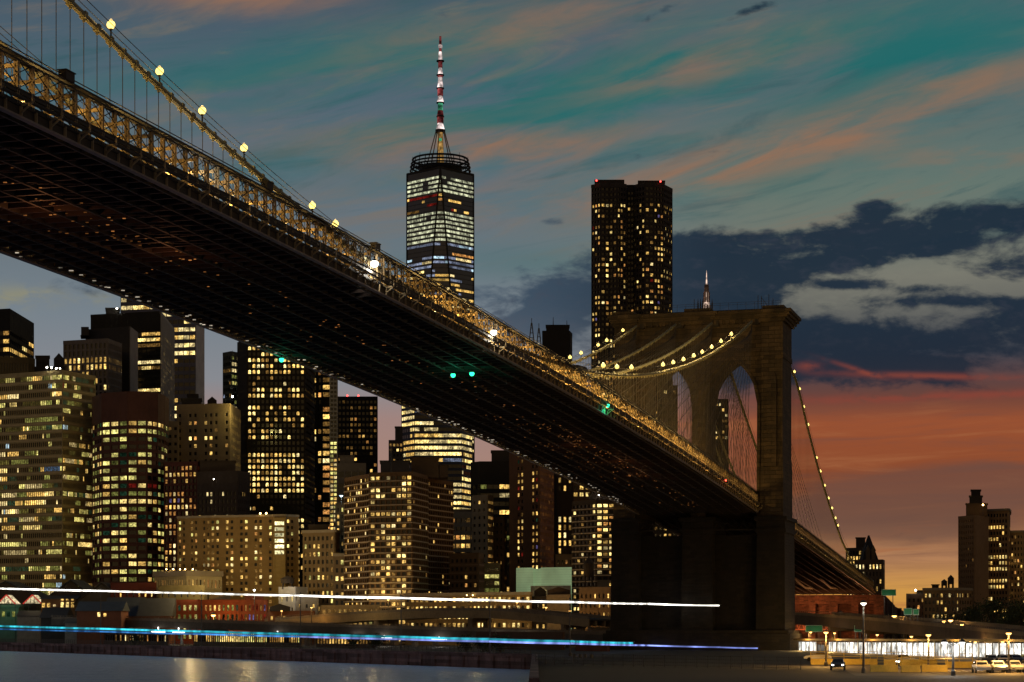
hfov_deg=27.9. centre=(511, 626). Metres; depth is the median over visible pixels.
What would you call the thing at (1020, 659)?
parked car
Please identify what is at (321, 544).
masonry block
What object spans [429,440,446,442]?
window
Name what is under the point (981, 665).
parked car
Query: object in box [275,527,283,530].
window
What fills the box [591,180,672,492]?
rippled apartment tower
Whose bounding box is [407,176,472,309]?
window
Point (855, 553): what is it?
lit loft
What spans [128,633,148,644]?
tree
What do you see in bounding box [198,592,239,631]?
brick row
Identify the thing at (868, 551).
pointed roof
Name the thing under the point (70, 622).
pale quay shed
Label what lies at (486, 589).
window
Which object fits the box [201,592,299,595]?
lamp string
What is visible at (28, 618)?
grey quay shed
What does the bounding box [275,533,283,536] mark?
window
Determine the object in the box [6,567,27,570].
window
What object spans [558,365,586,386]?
dark block
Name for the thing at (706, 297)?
crowned skyscraper
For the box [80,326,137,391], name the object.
blind block
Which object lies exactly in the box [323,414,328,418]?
window
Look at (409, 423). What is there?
window
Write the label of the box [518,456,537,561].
window
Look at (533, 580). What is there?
green glowing hall
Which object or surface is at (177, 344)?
window
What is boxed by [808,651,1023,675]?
car park
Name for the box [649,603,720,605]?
lamp string
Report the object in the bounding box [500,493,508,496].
window
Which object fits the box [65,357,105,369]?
window
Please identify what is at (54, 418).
window
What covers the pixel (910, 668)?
road barrier
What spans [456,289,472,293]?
window
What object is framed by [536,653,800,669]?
quay fence
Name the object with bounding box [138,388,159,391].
window
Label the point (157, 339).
window
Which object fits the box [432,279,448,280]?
window
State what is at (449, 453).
window
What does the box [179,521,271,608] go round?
window
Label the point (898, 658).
parked car
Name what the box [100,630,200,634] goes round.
lamp string
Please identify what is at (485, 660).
sea wall
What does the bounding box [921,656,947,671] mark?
road barrier
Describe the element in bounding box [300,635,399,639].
lamp string
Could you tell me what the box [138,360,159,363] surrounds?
window
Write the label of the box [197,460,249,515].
terraced block
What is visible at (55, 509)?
window
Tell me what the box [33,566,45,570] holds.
window
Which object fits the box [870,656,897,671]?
road barrier
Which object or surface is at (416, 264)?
window
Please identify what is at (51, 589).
lamp string
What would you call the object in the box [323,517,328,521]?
window
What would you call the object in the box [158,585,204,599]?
olive house
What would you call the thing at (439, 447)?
window
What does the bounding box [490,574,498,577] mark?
window
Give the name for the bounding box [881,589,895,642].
road sign
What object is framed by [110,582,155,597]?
dark red house
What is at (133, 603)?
steep roof house
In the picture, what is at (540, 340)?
lattice mast
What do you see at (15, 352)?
window
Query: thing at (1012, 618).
tree
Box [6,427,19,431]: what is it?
window
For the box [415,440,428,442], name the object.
window
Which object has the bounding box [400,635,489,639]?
trail
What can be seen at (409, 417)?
window
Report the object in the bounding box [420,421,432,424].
window
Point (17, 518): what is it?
window
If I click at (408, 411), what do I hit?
window
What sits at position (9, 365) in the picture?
roof works
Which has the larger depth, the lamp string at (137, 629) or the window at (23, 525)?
the window at (23, 525)
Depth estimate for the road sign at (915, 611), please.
470.00 m
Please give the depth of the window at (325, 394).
954.83 m
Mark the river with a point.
(16, 666)
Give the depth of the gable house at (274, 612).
642.00 m
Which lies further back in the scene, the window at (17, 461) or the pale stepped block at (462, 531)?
the window at (17, 461)
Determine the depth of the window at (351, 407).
1179.92 m
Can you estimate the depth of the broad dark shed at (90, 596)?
690.00 m
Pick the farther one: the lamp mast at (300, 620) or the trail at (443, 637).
the lamp mast at (300, 620)
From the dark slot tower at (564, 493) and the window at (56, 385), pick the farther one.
the window at (56, 385)
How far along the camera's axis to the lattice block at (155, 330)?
1053.70 m
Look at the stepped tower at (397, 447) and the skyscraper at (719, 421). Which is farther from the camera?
the stepped tower at (397, 447)
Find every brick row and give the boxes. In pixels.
[175,600,198,643]
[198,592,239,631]
[240,589,267,631]
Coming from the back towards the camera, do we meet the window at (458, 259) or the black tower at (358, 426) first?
the window at (458, 259)
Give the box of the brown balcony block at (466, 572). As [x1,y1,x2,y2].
[449,553,484,592]
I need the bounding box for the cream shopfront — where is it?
[320,605,379,624]
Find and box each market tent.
[0,595,19,641]
[23,595,40,610]
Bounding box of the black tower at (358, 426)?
[338,395,377,473]
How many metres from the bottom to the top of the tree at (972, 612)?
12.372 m
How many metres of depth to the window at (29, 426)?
805.81 m
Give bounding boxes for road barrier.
[810,651,877,664]
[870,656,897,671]
[884,652,936,665]
[901,656,919,671]
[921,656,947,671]
[945,653,972,667]
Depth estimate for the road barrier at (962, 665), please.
275.84 m
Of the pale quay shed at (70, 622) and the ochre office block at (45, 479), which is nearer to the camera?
the pale quay shed at (70, 622)
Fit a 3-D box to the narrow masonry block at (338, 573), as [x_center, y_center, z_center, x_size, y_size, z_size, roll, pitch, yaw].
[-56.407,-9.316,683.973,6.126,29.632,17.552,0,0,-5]
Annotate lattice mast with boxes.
[527,318,536,361]
[536,328,542,370]
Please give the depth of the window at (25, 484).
806.21 m
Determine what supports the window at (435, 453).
in the bright glass tower at (426, 436)
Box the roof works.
[0,357,34,373]
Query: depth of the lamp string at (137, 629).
568.06 m
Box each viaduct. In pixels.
[51,615,605,646]
[795,610,1023,642]
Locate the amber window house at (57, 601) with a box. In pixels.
[40,596,80,616]
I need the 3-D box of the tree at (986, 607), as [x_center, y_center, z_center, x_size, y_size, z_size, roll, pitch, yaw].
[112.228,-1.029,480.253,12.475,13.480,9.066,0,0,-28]
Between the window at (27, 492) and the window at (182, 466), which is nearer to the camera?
the window at (182, 466)
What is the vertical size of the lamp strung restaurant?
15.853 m
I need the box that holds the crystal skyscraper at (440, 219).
[406,36,474,461]
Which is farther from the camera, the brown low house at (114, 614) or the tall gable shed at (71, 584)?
the tall gable shed at (71, 584)
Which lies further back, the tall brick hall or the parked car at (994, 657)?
the tall brick hall
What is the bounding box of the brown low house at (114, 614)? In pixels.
[75,602,129,643]
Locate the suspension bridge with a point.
(144, 226)
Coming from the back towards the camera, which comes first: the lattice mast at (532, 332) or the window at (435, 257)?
the window at (435, 257)
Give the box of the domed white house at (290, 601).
[279,576,307,610]
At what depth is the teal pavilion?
702.00 m
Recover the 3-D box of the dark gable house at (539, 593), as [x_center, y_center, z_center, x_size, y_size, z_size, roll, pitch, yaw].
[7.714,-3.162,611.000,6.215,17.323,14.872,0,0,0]
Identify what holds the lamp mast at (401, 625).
on the land
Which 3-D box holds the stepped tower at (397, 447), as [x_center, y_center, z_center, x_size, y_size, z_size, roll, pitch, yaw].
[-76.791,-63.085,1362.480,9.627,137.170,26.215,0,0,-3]
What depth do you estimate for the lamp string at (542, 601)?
394.58 m
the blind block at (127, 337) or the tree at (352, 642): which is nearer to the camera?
the tree at (352, 642)
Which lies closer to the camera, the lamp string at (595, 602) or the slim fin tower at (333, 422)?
the lamp string at (595, 602)
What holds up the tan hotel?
on the land
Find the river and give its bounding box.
[0,651,529,681]
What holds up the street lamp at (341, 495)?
on the land
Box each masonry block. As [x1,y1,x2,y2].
[302,524,340,613]
[333,553,343,604]
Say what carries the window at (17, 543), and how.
in the ochre office block at (45, 479)
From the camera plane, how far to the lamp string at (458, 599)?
417.11 m
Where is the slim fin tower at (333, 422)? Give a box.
[329,377,337,529]
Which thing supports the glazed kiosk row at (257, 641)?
on the land
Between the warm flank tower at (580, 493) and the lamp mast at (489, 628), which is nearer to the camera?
the lamp mast at (489, 628)
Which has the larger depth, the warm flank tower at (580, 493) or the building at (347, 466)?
the warm flank tower at (580, 493)
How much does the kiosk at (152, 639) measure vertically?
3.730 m
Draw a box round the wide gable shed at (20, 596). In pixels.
[0,581,47,610]
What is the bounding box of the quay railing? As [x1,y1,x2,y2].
[0,639,530,653]
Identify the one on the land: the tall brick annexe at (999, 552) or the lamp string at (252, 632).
the tall brick annexe at (999, 552)
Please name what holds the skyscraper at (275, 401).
on the land
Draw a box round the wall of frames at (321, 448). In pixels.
[315,371,328,523]
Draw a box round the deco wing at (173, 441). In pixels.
[169,421,178,461]
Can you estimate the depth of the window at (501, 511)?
794.87 m
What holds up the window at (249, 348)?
in the skyscraper at (275, 401)
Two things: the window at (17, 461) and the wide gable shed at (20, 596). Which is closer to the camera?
the wide gable shed at (20, 596)
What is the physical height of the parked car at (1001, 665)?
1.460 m
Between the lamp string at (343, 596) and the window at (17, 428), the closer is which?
the lamp string at (343, 596)
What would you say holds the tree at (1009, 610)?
on the land
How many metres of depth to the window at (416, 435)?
1384.87 m
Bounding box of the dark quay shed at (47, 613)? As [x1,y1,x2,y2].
[39,607,73,642]
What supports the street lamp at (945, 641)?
on the car park
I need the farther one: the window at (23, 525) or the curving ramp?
the window at (23, 525)
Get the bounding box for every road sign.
[805,625,822,641]
[854,625,861,641]
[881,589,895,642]
[904,608,911,642]
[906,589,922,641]
[913,609,918,620]
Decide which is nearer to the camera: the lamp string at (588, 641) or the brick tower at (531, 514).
the lamp string at (588, 641)
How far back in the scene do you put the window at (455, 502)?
1384.87 m
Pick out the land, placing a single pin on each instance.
(597, 668)
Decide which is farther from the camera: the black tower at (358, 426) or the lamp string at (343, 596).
the black tower at (358, 426)
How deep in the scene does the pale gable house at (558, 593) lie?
598.61 m
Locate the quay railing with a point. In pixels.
(274, 646)
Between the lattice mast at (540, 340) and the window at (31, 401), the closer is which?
the window at (31, 401)
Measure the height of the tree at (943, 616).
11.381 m
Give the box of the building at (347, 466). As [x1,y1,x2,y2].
[337,455,365,502]
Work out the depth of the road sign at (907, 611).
470.00 m
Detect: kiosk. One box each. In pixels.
[104,633,167,644]
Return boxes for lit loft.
[846,537,865,594]
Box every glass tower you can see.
[121,297,203,420]
[401,406,471,508]
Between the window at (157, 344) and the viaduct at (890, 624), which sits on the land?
the viaduct at (890, 624)
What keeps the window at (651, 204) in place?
in the rippled apartment tower at (631, 247)
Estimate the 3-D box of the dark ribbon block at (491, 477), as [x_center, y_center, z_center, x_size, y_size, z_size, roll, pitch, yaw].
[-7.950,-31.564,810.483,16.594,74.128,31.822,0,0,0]
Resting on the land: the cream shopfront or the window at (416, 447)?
the cream shopfront
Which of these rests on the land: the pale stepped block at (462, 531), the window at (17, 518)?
the pale stepped block at (462, 531)
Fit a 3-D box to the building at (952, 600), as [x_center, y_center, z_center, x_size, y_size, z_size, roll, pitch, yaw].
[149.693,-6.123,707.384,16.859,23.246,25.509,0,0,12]
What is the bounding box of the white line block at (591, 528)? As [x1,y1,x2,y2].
[572,493,612,629]
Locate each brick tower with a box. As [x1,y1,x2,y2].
[164,461,199,570]
[509,452,553,591]
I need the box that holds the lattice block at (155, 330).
[90,308,174,420]
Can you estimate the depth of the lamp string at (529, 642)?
395.55 m
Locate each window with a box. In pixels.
[0,375,94,594]
[3,331,10,356]
[4,493,16,497]
[4,550,25,554]
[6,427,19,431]
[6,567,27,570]
[8,394,18,398]
[8,517,18,521]
[10,348,22,356]
[10,542,25,546]
[12,459,27,463]
[23,401,39,405]
[23,525,39,529]
[25,484,41,488]
[27,492,43,496]
[29,426,41,430]
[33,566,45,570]
[35,417,57,421]
[45,466,59,470]
[45,574,55,578]
[47,549,61,553]
[54,508,61,511]
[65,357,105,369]
[93,421,166,581]
[121,298,194,409]
[138,338,154,341]
[138,338,159,369]
[138,343,159,346]
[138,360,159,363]
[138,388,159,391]
[142,332,159,335]
[165,466,195,570]
[175,343,182,346]
[178,327,188,331]
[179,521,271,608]
[184,351,194,354]
[189,421,227,446]
[243,634,253,641]
[248,346,303,568]
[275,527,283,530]
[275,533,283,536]
[275,539,283,542]
[323,392,328,396]
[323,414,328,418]
[323,436,328,440]
[323,458,328,462]
[323,480,328,484]
[323,502,328,506]
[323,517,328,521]
[343,401,375,465]
[402,406,471,508]
[402,415,413,420]
[402,422,413,426]
[403,446,413,450]
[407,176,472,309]
[407,243,432,249]
[407,262,421,266]
[409,194,436,201]
[412,265,430,269]
[415,434,437,436]
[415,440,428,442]
[415,446,437,448]
[415,452,432,454]
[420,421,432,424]
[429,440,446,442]
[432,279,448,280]
[434,256,443,258]
[434,452,446,454]
[438,446,460,448]
[443,434,456,436]
[448,199,460,203]
[448,452,460,454]
[449,261,463,265]
[449,265,470,270]
[453,253,472,258]
[453,501,460,504]
[456,258,470,262]
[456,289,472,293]
[485,588,498,591]
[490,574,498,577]
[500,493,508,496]
[500,510,508,513]
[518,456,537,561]
[593,203,668,388]
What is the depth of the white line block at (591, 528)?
613.97 m
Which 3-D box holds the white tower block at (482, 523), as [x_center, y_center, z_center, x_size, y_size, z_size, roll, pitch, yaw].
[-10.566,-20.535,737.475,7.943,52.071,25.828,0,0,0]
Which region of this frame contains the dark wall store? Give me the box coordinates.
[476,632,564,649]
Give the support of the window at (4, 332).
in the dark office tower at (16, 334)
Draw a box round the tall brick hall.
[958,489,988,621]
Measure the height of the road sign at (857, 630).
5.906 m
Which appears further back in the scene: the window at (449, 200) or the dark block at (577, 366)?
the window at (449, 200)
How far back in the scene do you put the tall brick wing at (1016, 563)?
876.13 m
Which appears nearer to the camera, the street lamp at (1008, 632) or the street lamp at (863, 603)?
the street lamp at (863, 603)
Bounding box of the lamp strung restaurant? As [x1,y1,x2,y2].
[404,592,532,644]
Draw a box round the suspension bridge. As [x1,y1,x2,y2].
[0,0,876,649]
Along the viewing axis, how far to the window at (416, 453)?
1384.87 m
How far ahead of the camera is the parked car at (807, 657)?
329.21 m
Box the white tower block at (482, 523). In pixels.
[472,495,492,562]
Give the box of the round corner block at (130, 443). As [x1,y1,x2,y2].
[92,391,168,586]
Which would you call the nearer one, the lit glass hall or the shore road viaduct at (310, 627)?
the lit glass hall
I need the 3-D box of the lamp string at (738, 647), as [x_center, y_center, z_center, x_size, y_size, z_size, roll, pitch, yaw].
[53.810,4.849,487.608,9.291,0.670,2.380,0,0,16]
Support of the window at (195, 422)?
in the deco block at (210, 429)
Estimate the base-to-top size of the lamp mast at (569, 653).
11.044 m
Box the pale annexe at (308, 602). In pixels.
[296,594,318,614]
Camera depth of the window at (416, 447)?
1384.87 m
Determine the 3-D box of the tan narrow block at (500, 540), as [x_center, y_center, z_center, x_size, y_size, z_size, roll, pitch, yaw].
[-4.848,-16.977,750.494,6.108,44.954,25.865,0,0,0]
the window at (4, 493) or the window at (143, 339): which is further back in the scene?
the window at (143, 339)
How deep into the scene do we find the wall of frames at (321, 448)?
954.93 m
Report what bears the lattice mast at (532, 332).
on the land
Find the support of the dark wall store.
on the land
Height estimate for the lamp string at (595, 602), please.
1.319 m
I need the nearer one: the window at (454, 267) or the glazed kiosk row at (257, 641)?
the glazed kiosk row at (257, 641)
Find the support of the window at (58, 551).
in the ochre office block at (45, 479)
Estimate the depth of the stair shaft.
696.77 m
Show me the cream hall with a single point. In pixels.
(211, 581)
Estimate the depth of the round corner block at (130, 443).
782.36 m
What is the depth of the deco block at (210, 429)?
842.71 m
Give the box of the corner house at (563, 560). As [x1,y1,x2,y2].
[555,554,571,566]
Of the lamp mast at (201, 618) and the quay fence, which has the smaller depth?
the quay fence
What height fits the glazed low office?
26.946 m
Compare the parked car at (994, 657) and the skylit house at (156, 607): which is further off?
the skylit house at (156, 607)
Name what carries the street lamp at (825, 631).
on the land
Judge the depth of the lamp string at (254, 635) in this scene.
506.28 m
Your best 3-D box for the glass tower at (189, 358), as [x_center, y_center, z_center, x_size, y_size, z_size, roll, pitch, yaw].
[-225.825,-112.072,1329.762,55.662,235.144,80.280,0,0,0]
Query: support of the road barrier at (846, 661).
on the car park
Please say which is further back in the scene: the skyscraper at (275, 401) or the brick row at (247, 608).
the skyscraper at (275, 401)
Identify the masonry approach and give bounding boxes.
[795,595,904,641]
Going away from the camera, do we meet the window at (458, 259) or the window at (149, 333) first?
the window at (149, 333)
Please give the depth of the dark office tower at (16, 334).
1010.66 m
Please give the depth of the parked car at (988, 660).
267.59 m
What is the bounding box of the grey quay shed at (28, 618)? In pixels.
[16,611,40,642]
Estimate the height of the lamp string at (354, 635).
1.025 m
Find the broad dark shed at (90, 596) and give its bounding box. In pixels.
[73,582,114,616]
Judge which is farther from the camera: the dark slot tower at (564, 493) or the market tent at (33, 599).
the dark slot tower at (564, 493)
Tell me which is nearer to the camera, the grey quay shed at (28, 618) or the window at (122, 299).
the grey quay shed at (28, 618)
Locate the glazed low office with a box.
[484,563,499,591]
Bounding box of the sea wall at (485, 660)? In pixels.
[0,642,538,681]
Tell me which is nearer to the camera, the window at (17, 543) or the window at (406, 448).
the window at (17, 543)
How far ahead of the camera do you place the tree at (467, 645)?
454.77 m
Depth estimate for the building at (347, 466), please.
759.70 m
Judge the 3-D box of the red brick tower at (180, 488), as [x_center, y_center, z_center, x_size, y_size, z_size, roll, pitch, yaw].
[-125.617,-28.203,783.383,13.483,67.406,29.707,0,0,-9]
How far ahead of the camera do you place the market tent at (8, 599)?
698.00 m
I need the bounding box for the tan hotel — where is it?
[177,513,298,610]
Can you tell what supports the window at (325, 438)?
in the wall of frames at (321, 448)
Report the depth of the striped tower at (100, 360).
948.82 m
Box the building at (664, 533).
[653,385,677,535]
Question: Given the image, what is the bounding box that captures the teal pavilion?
[0,605,30,641]
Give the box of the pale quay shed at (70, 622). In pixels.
[63,618,76,643]
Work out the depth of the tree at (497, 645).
437.73 m
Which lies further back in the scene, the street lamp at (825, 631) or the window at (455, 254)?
the window at (455, 254)
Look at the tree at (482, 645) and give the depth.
443.92 m
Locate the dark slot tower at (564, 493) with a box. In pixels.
[556,474,573,553]
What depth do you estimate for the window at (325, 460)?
954.83 m
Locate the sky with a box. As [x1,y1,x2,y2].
[0,0,1023,610]
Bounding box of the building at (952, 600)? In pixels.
[922,575,972,642]
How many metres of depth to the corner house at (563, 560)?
699.68 m
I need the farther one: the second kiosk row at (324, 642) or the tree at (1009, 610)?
the second kiosk row at (324, 642)
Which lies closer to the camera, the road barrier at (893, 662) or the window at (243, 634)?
the road barrier at (893, 662)
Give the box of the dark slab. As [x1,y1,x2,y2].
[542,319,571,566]
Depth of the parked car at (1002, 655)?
301.17 m
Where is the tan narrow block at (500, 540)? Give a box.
[493,517,506,591]
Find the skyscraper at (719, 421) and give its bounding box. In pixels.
[716,399,727,474]
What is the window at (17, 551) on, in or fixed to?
in the ochre office block at (45, 479)
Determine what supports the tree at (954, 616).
on the land
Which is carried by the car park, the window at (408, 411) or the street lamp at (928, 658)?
the street lamp at (928, 658)
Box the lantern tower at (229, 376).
[223,351,236,407]
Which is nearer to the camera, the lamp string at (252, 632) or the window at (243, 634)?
the lamp string at (252, 632)
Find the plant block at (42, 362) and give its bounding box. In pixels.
[35,353,65,371]
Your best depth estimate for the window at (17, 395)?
810.55 m
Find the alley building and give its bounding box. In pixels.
[335,503,343,552]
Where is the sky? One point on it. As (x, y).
(857, 166)
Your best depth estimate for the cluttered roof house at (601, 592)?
582.44 m
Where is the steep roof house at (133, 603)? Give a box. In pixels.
[106,597,144,617]
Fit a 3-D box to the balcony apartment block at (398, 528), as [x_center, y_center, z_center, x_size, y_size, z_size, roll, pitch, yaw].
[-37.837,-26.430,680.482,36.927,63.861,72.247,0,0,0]
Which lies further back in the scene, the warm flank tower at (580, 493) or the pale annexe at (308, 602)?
the warm flank tower at (580, 493)
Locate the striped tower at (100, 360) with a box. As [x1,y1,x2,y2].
[63,338,121,394]
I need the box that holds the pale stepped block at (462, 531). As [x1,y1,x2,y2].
[453,509,471,552]
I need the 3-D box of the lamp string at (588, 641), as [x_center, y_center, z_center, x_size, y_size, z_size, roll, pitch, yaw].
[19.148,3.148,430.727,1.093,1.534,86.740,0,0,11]
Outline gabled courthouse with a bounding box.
[854,559,884,594]
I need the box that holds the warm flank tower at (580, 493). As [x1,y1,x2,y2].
[574,483,590,500]
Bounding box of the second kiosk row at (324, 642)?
[316,633,372,647]
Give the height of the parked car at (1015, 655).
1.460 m
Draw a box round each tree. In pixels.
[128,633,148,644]
[345,633,362,648]
[365,633,382,648]
[456,634,473,651]
[473,642,495,651]
[487,633,513,652]
[879,612,902,642]
[927,606,954,642]
[939,610,963,620]
[955,605,983,620]
[958,600,999,623]
[974,594,1013,622]
[989,596,1023,625]
[991,594,1023,624]
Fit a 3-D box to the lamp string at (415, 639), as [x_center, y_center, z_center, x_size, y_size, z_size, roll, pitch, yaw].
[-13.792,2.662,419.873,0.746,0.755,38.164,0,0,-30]
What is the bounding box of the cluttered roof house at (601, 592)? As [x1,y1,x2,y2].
[579,556,610,643]
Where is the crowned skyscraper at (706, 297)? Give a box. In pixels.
[697,270,712,309]
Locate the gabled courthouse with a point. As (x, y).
(874, 570)
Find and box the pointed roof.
[859,535,877,559]
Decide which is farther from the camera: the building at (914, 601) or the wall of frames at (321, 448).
the wall of frames at (321, 448)
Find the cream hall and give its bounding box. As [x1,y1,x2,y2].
[153,569,222,599]
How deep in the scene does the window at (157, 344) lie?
1051.75 m
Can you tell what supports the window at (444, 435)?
in the bright glass tower at (426, 436)
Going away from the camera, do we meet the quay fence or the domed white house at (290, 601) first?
the quay fence
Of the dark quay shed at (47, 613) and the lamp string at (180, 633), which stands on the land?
the dark quay shed at (47, 613)
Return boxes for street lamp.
[340,494,342,552]
[823,629,828,665]
[860,600,866,672]
[926,632,930,664]
[941,639,964,675]
[1005,630,1011,672]
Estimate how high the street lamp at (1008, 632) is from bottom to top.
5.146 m
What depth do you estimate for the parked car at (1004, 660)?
269.07 m
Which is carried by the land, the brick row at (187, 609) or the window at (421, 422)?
the brick row at (187, 609)
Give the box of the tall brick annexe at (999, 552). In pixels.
[987,508,1010,623]
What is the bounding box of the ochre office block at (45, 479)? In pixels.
[0,367,95,594]
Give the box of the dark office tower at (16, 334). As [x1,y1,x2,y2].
[0,308,33,357]
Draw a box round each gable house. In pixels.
[267,604,314,644]
[532,587,546,628]
[546,587,570,629]
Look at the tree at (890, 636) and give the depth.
599.85 m
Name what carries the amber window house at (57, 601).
on the land
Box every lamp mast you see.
[100,588,101,643]
[200,590,201,645]
[299,592,301,648]
[400,594,402,650]
[489,596,490,652]
[568,598,571,655]
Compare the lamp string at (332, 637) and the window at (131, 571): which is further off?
the window at (131, 571)
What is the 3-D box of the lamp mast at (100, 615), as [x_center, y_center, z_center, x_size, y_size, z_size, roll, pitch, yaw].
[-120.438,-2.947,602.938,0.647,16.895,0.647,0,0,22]
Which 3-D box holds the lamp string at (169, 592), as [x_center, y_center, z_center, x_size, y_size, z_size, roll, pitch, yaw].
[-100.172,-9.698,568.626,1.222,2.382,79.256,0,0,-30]
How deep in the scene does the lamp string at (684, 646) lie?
490.05 m
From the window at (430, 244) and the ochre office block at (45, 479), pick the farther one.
the window at (430, 244)
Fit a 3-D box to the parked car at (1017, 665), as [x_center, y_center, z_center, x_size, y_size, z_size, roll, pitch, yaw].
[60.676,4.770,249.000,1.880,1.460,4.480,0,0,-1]
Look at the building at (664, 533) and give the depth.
879.70 m
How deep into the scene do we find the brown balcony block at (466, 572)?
662.46 m
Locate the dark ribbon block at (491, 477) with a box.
[471,450,508,591]
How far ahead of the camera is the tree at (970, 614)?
518.35 m
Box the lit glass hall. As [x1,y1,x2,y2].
[793,639,1023,658]
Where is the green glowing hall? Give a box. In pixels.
[516,567,571,628]
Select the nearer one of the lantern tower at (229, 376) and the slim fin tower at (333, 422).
the slim fin tower at (333, 422)
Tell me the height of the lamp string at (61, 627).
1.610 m
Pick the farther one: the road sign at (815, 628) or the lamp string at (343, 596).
the road sign at (815, 628)
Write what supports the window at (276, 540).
in the stair shaft
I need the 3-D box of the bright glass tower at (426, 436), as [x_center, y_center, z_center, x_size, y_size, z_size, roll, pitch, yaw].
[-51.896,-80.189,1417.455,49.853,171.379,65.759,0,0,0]
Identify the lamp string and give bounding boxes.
[0,587,99,591]
[0,625,100,629]
[0,628,100,631]
[100,590,200,593]
[100,627,201,631]
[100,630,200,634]
[200,630,300,634]
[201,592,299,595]
[201,633,300,637]
[300,594,400,598]
[300,633,399,637]
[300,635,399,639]
[400,596,489,600]
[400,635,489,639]
[400,638,488,641]
[489,599,569,602]
[489,638,569,642]
[489,640,569,643]
[570,600,648,604]
[570,639,634,643]
[570,643,648,645]
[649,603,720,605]
[649,644,719,647]
[719,646,757,648]
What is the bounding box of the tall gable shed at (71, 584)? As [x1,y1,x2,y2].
[48,579,93,596]
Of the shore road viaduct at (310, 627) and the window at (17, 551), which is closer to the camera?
the shore road viaduct at (310, 627)
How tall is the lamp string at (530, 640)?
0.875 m
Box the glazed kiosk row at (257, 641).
[193,632,301,646]
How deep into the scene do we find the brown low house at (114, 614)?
640.00 m
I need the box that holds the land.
[162,641,1023,681]
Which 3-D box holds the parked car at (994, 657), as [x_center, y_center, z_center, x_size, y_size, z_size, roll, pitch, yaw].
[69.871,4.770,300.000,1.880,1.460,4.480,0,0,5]
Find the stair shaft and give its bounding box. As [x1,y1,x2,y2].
[273,518,285,605]
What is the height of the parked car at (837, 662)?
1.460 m
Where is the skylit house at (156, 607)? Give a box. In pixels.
[137,598,175,643]
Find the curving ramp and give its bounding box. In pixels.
[264,606,609,646]
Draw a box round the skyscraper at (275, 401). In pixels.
[237,342,314,586]
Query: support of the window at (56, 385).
in the ochre office block at (45, 479)
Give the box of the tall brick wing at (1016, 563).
[1010,530,1023,621]
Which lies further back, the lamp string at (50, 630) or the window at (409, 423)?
the window at (409, 423)
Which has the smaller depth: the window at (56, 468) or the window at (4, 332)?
the window at (56, 468)
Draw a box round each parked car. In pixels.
[803,652,831,660]
[830,658,845,669]
[885,655,914,659]
[971,661,990,672]
[981,658,993,663]
[984,654,996,659]
[988,660,1007,672]
[995,658,1007,662]
[997,654,1007,657]
[1004,660,1023,672]
[1010,654,1023,658]
[1010,657,1022,662]
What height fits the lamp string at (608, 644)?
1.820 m
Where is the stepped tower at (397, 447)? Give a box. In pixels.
[389,426,402,459]
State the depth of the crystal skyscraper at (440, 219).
1874.17 m
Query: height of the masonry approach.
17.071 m
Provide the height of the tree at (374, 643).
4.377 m
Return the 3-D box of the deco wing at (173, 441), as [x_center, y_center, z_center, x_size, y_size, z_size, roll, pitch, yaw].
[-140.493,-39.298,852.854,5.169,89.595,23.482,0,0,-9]
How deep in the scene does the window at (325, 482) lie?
954.83 m
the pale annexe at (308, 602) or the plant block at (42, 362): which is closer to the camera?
the pale annexe at (308, 602)
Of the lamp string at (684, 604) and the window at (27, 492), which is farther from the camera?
the window at (27, 492)
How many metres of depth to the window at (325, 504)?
954.83 m
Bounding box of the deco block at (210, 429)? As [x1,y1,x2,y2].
[177,394,240,470]
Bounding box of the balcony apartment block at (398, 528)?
[344,445,453,643]

